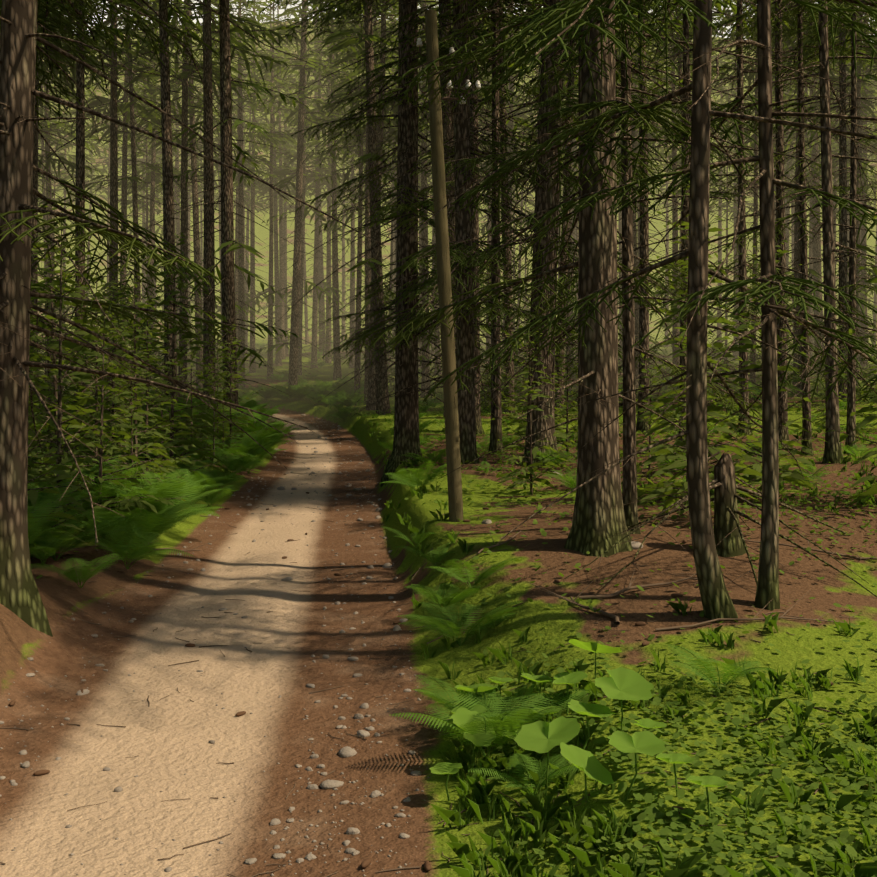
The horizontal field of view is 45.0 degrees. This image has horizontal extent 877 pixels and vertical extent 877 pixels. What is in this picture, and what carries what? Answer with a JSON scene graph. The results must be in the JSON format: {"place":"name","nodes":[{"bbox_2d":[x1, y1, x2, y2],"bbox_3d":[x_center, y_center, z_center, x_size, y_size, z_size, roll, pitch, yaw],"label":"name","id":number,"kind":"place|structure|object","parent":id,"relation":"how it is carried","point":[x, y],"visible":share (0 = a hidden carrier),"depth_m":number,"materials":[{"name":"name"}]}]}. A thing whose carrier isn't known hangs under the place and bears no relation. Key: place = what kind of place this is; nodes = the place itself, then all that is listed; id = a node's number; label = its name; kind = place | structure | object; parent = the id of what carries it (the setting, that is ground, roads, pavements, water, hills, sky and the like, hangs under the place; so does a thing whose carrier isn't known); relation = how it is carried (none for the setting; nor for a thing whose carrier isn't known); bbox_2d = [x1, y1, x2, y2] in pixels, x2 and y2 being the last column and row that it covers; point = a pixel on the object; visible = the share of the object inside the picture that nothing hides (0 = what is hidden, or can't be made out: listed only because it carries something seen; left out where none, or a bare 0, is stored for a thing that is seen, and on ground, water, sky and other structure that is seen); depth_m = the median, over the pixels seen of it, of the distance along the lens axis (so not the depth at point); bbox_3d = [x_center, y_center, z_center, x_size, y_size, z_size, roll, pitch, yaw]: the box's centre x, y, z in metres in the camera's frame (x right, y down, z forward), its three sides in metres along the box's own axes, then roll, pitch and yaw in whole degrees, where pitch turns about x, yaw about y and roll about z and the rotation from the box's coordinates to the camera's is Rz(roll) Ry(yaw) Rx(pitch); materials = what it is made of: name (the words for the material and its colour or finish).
{"place":"outdoors","nodes":[
{"label":"outdoors","id":0,"kind":"place"},
{"bbox_2d":[0,20,876,876],"bbox_3d":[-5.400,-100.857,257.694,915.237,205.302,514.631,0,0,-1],"label":"forest ground","id":1,"kind":"structure","parent":0,"point":[176,730],"depth_m":6.29,"materials":[{"name":"brown soil"}]},
{"bbox_2d":[0,0,385,636],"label":"spruce tree","id":2,"kind":"object","parent":1,"relation":"on","point":[20,36],"visible":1,"depth_m":6.55,"materials":[{"name":"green plant"}]},
{"bbox_2d":[0,412,642,876],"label":"path stones","id":3,"kind":"object","parent":1,"relation":"on","point":[342,752],"visible":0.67,"depth_m":5.27,"materials":[{"name":"grey stone"}]},
{"bbox_2d":[259,0,533,486],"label":"spruce tree","id":4,"kind":"object","parent":1,"relation":"on","point":[406,439],"visible":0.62,"depth_m":15.81,"materials":[{"name":"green plant"}]},
{"bbox_2d":[0,0,876,422],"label":"distant spruce forest","id":5,"kind":"object","parent":1,"relation":"on","point":[168,184],"visible":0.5,"depth_m":39.81,"materials":[{"name":"green plant"}]},
{"bbox_2d":[0,410,876,876],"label":"fallen twigs","id":6,"kind":"object","parent":1,"relation":"on","point":[364,862],"visible":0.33,"depth_m":5.55,"materials":[{"name":"brown wood"}]},
{"bbox_2d":[429,762,462,800],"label":"butterbur plant","id":7,"kind":"object","parent":1,"relation":"on","point":[445,768],"visible":0.98,"depth_m":4.34,"materials":[{"name":"green plant"}]},
{"bbox_2d":[318,0,577,463],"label":"spruce tree","id":8,"kind":"object","parent":1,"relation":"on","point":[465,338],"visible":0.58,"depth_m":14.72,"materials":[{"name":"green plant"}]},
{"bbox_2d":[416,10,480,521],"bbox_3d":[0.180,-1.394,9.475,0.573,4.862,0.130,-3,1,-1],"label":"telephone pole","id":9,"kind":"object","parent":1,"relation":"on","point":[454,481],"visible":0.73,"depth_m":9.42,"materials":[{"name":"brown wood"}]},
{"bbox_2d":[27,181,876,558],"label":"undergrowth saplings","id":10,"kind":"object","parent":1,"relation":"on","point":[125,415],"visible":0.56,"depth_m":12.02,"materials":[{"name":"green plant"}]},
{"bbox_2d":[27,340,876,795],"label":"fern plants","id":11,"kind":"object","parent":1,"relation":"on","point":[137,532],"visible":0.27,"depth_m":9.81,"materials":[{"name":"green plant"}]},
{"bbox_2d":[30,396,876,876],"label":"ground cover plants","id":12,"kind":"object","parent":1,"relation":"on","point":[718,836],"visible":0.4,"depth_m":4.13,"materials":[{"name":"green plant"}]},
{"bbox_2d":[450,704,485,749],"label":"butterbur plant","id":13,"kind":"object","parent":1,"relation":"on","point":[479,708],"visible":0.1,"depth_m":4.91,"materials":[{"name":"green plant"}]},
{"bbox_2d":[451,707,495,770],"bbox_3d":[0.161,1.334,4.600,0.189,0.292,0.203,0,0,-36],"label":"butterbur plant","id":14,"kind":"object","parent":1,"relation":"on","point":[460,716],"visible":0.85,"depth_m":4.61,"materials":[{"name":"green plant"}]},
{"bbox_2d":[455,683,499,703],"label":"butterbur plant","id":15,"kind":"object","parent":1,"relation":"on","point":[481,687],"visible":0.9,"depth_m":5.06,"materials":[{"name":"green plant"}]},
{"bbox_2d":[82,390,876,876],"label":"grass tufts","id":16,"kind":"object","parent":1,"relation":"on","point":[478,800],"depth_m":4.21,"materials":[{"name":"green plant"}]},
{"bbox_2d":[392,0,567,434],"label":"spruce tree","id":17,"kind":"object","parent":1,"relation":"on","point":[475,229],"visible":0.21,"depth_m":22.27,"materials":[{"name":"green plant"}]},
{"bbox_2d":[487,676,513,699],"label":"butterbur plant","id":18,"kind":"object","parent":1,"relation":"on","point":[494,679],"visible":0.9,"depth_m":5.44,"materials":[{"name":"green plant"}]},
{"bbox_2d":[389,0,622,454],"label":"spruce tree","id":19,"kind":"object","parent":1,"relation":"on","point":[496,430],"visible":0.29,"depth_m":17.05,"materials":[{"name":"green plant"}]},
{"bbox_2d":[135,530,876,630],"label":"fallen branches","id":20,"kind":"object","parent":1,"relation":"on","point":[615,617],"visible":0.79,"depth_m":6.64,"materials":[{"name":"brown wood"}]},
{"bbox_2d":[502,729,519,749],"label":"butterbur plant","id":21,"kind":"object","parent":1,"relation":"on","point":[510,735],"visible":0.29,"depth_m":4.63,"materials":[{"name":"green plant"}]},
{"bbox_2d":[521,673,554,705],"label":"butterbur plant","id":22,"kind":"object","parent":1,"relation":"on","point":[540,679],"visible":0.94,"depth_m":5.17,"materials":[{"name":"green plant"}]},
{"bbox_2d":[400,0,678,467],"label":"spruce tree","id":23,"kind":"object","parent":1,"relation":"on","point":[545,199],"visible":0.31,"depth_m":14.33,"materials":[{"name":"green plant"}]},
{"bbox_2d":[531,706,561,721],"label":"butterbur plant","id":24,"kind":"object","parent":1,"relation":"on","point":[549,712],"visible":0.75,"depth_m":4.83,"materials":[{"name":"green plant"}]},
{"bbox_2d":[514,716,579,798],"bbox_3d":[0.426,1.277,4.162,0.262,0.327,0.245,0,0,12],"label":"butterbur plant","id":25,"kind":"object","parent":1,"relation":"on","point":[539,736],"visible":0.96,"depth_m":4.19,"materials":[{"name":"green plant"}]},
{"bbox_2d":[553,671,587,717],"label":"butterbur plant","id":26,"kind":"object","parent":1,"relation":"on","point":[566,678],"visible":1,"depth_m":5.03,"materials":[{"name":"green plant"}]},
{"bbox_2d":[560,742,613,819],"bbox_3d":[0.548,1.275,3.895,0.203,0.292,0.189,0,0,23],"label":"butterbur plant","id":27,"kind":"object","parent":1,"relation":"on","point":[589,764],"visible":1,"depth_m":3.91,"materials":[{"name":"green plant"}]},
{"bbox_2d":[568,699,615,749],"bbox_3d":[0.643,1.247,4.439,0.207,0.270,0.221,0,0,8],"label":"butterbur plant","id":28,"kind":"object","parent":1,"relation":"on","point":[592,710],"visible":0.96,"depth_m":4.47,"materials":[{"name":"green plant"}]},
{"bbox_2d":[337,0,849,556],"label":"spruce tree","id":29,"kind":"object","parent":1,"relation":"on","point":[597,518],"visible":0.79,"depth_m":7.74,"materials":[{"name":"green plant"}]},
{"bbox_2d":[569,639,621,697],"bbox_3d":[0.759,1.119,5.131,0.262,0.327,0.245,0,0,-4],"label":"butterbur plant","id":30,"kind":"object","parent":1,"relation":"on","point":[595,647],"visible":0.96,"depth_m":5.08,"materials":[{"name":"green plant"}]},
{"bbox_2d":[441,0,801,533],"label":"spruce tree","id":31,"kind":"object","parent":1,"relation":"on","point":[629,487],"visible":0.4,"depth_m":8.32,"materials":[{"name":"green plant"}]},
{"bbox_2d":[595,667,653,730],"bbox_3d":[0.798,1.172,4.536,0.245,0.327,0.262,0,0,40],"label":"butterbur plant","id":32,"kind":"object","parent":1,"relation":"on","point":[620,683],"visible":0.98,"depth_m":4.57,"materials":[{"name":"green plant"}]},
{"bbox_2d":[396,0,876,622],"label":"spruce tree","id":33,"kind":"object","parent":1,"relation":"on","point":[716,600],"visible":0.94,"depth_m":6.11,"materials":[{"name":"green plant"}]},
{"bbox_2d":[607,730,665,800],"bbox_3d":[0.729,1.232,3.889,0.221,0.270,0.207,0,0,-13],"label":"butterbur plant","id":34,"kind":"object","parent":1,"relation":"on","point":[647,743],"visible":0.98,"depth_m":3.93,"materials":[{"name":"green plant"}]},
{"bbox_2d":[564,0,722,432],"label":"spruce tree","id":35,"kind":"object","parent":1,"relation":"on","point":[643,325],"visible":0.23,"depth_m":20.51,"materials":[{"name":"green plant"}]},
{"bbox_2d":[634,719,666,757],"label":"butterbur plant","id":36,"kind":"object","parent":1,"relation":"on","point":[647,724],"visible":0.94,"depth_m":4.38,"materials":[{"name":"green plant"}]},
{"bbox_2d":[656,753,694,796],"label":"butterbur plant","id":37,"kind":"object","parent":1,"relation":"on","point":[677,758],"visible":0.98,"depth_m":3.95,"materials":[{"name":"green plant"}]},
{"bbox_2d":[566,0,789,454],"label":"spruce tree","id":38,"kind":"object","parent":1,"relation":"on","point":[686,65],"visible":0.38,"depth_m":15.03,"materials":[{"name":"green plant"}]},
{"bbox_2d":[481,0,876,610],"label":"spruce tree","id":39,"kind":"object","parent":1,"relation":"on","point":[767,590],"visible":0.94,"depth_m":6.37,"materials":[{"name":"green plant"}]},
{"bbox_2d":[687,775,729,817],"bbox_3d":[0.947,1.274,3.714,0.135,0.168,0.148,0,0,-36],"label":"butterbur plant","id":40,"kind":"object","parent":1,"relation":"on","point":[710,781],"visible":1,"depth_m":3.73,"materials":[{"name":"green plant"}]},
{"bbox_2d":[564,452,876,596],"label":"tree stump","id":41,"kind":"object","parent":1,"relation":"on","point":[729,539],"visible":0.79,"depth_m":7.65,"materials":[{"name":"brown plant"}]},
{"bbox_2d":[618,0,865,434],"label":"spruce tree","id":42,"kind":"object","parent":1,"relation":"on","point":[741,259],"visible":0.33,"depth_m":19.43,"materials":[{"name":"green plant"}]},
{"bbox_2d":[670,0,876,463],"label":"spruce tree","id":43,"kind":"object","parent":1,"relation":"on","point":[833,453],"visible":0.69,"depth_m":12.74,"materials":[{"name":"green plant"}]},
{"bbox_2d":[709,0,875,448],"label":"spruce tree","id":44,"kind":"object","parent":1,"relation":"on","point":[783,433],"visible":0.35,"depth_m":16.90,"materials":[{"name":"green plant"}]},
{"bbox_2d":[709,0,876,455],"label":"spruce tree","id":45,"kind":"object","parent":1,"relation":"on","point":[806,405],"visible":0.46,"depth_m":14.93,"materials":[{"name":"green plant"}]},
{"bbox_2d":[740,0,876,453],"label":"spruce tree","id":46,"kind":"object","parent":1,"relation":"on","point":[851,391],"visible":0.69,"depth_m":13.86,"materials":[{"name":"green plant"}]},
{"bbox_2d":[73,0,876,41],"label":"sky","id":47,"kind":"structure","parent":0,"point":[281,11],"materials":[{"name":"white"}]}
]}

